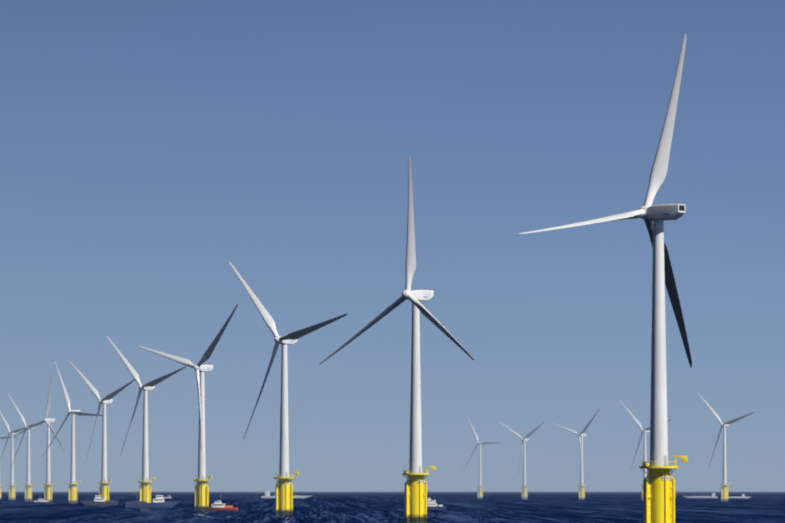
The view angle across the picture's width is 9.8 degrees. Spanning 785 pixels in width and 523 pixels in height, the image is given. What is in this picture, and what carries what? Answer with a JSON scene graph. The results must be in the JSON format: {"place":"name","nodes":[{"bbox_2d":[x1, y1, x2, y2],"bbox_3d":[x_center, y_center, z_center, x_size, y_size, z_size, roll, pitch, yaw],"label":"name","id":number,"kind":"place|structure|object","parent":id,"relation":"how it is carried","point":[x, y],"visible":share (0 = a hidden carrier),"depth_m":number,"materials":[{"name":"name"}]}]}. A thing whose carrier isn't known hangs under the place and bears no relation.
{"place":"outdoors","nodes":[
{"label":"outdoors","id":0,"kind":"place"},
{"bbox_2d":[0,491,784,522],"bbox_3d":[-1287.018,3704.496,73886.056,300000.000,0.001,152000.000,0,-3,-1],"label":"sea","id":1,"kind":"structure","parent":0,"point":[488,507],"depth_m":2578.69,"materials":[{"name":"liquid"}]},
{"bbox_2d":[0,436,17,498],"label":"wind turbine","id":2,"kind":"object","parent":1,"relation":"in","point":[3,437],"visible":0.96,"depth_m":5336.30,"materials":[{"name":"grey metal"}]},
{"bbox_2d":[0,412,24,499],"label":"wind turbine","id":3,"kind":"object","parent":1,"relation":"in","point":[11,485],"visible":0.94,"depth_m":4911.67,"materials":[{"name":"grey metal"}]},
{"bbox_2d":[7,393,44,500],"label":"wind turbine","id":4,"kind":"object","parent":1,"relation":"in","point":[28,491],"visible":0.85,"depth_m":4479.40,"materials":[{"name":"grey metal"}]},
{"bbox_2d":[12,372,64,501],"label":"wind turbine","id":5,"kind":"object","parent":1,"relation":"in","point":[48,491],"visible":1,"depth_m":4046.23,"materials":[{"name":"grey metal"}]},
{"bbox_2d":[33,496,48,501],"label":"white launch","id":6,"kind":"object","parent":1,"relation":"on","point":[41,500],"visible":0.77,"depth_m":3964.90,"materials":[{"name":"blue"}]},
{"bbox_2d":[43,362,102,502],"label":"wind turbine","id":7,"kind":"object","parent":1,"relation":"in","point":[72,493],"visible":1,"depth_m":3614.06,"materials":[{"name":"grey metal"}]},
{"bbox_2d":[81,490,117,504],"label":"ship","id":8,"kind":"object","parent":1,"relation":"on","point":[98,500],"visible":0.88,"depth_m":3118.86,"materials":[{"name":"blue"}]},
{"bbox_2d":[69,361,134,499],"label":"wind turbine","id":9,"kind":"object","parent":1,"relation":"in","point":[104,486],"visible":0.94,"depth_m":3181.38,"materials":[{"name":"grey metal"}]},
{"bbox_2d":[107,336,186,502],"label":"wind turbine","id":10,"kind":"object","parent":1,"relation":"in","point":[144,491],"visible":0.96,"depth_m":2748.93,"materials":[{"name":"grey metal"}]},
{"bbox_2d":[126,488,179,507],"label":"ship","id":11,"kind":"object","parent":1,"relation":"on","point":[158,501],"visible":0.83,"depth_m":2706.41,"materials":[{"name":"blue"}]},
{"bbox_2d":[138,304,237,510],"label":"wind turbine","id":12,"kind":"object","parent":1,"relation":"in","point":[201,493],"visible":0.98,"depth_m":2315.52,"materials":[{"name":"grey metal"}]},
{"bbox_2d":[201,500,237,510],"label":"ship","id":13,"kind":"object","parent":1,"relation":"on","point":[217,506],"visible":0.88,"depth_m":2289.39,"materials":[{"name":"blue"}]},
{"bbox_2d":[261,490,309,497],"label":"ship","id":14,"kind":"object","parent":1,"relation":"on","point":[267,494],"visible":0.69,"depth_m":6075.90,"materials":[{"name":"white metal"}]},
{"bbox_2d":[229,262,347,514],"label":"wind turbine","id":15,"kind":"object","parent":1,"relation":"in","point":[284,496],"visible":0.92,"depth_m":1883.62,"materials":[{"name":"grey metal"}]},
{"bbox_2d":[319,156,473,522],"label":"wind turbine","id":16,"kind":"object","parent":1,"relation":"in","point":[415,495],"visible":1,"depth_m":1451.25,"materials":[{"name":"grey metal"}]},
{"bbox_2d":[427,493,445,509],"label":"ship","id":17,"kind":"object","parent":1,"relation":"on","point":[431,505],"visible":0.5,"depth_m":2386.23,"materials":[{"name":"blue"}]},
{"bbox_2d":[463,415,499,497],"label":"wind turbine","id":18,"kind":"object","parent":1,"relation":"in","point":[480,491],"visible":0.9,"depth_m":5974.37,"materials":[{"name":"grey metal"}]},
{"bbox_2d":[500,421,544,498],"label":"wind turbine","id":19,"kind":"object","parent":1,"relation":"in","point":[524,485],"visible":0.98,"depth_m":5584.80,"materials":[{"name":"grey metal"}]},
{"bbox_2d":[552,408,599,498],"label":"wind turbine","id":20,"kind":"object","parent":1,"relation":"in","point":[581,485],"visible":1,"depth_m":5151.87,"materials":[{"name":"grey metal"}]},
{"bbox_2d":[519,33,691,522],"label":"wind turbine","id":21,"kind":"object","parent":1,"relation":"in","point":[659,494],"visible":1,"depth_m":1018.98,"materials":[{"name":"grey metal"}]},
{"bbox_2d":[620,401,671,499],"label":"wind turbine","id":22,"kind":"object","parent":1,"relation":"in","point":[644,431],"visible":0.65,"depth_m":4747.28,"materials":[{"name":"grey metal"}]},
{"bbox_2d":[683,493,717,497],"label":"ship","id":23,"kind":"object","parent":1,"relation":"on","point":[712,496],"visible":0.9,"depth_m":6087.43,"materials":[{"name":"grey metal"}]},
{"bbox_2d":[697,392,753,500],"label":"wind turbine","id":24,"kind":"object","parent":1,"relation":"in","point":[724,492],"visible":0.98,"depth_m":4317.74,"materials":[{"name":"grey metal"}]},
{"bbox_2d":[728,494,749,497],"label":"ship","id":25,"kind":"object","parent":1,"relation":"on","point":[743,495],"visible":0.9,"depth_m":5990.01,"materials":[{"name":"grey metal"}]},
{"bbox_2d":[0,0,784,490],"label":"sky","id":26,"kind":"structure","parent":0,"point":[148,148],"materials":[{"name":"blue"}]}
]}

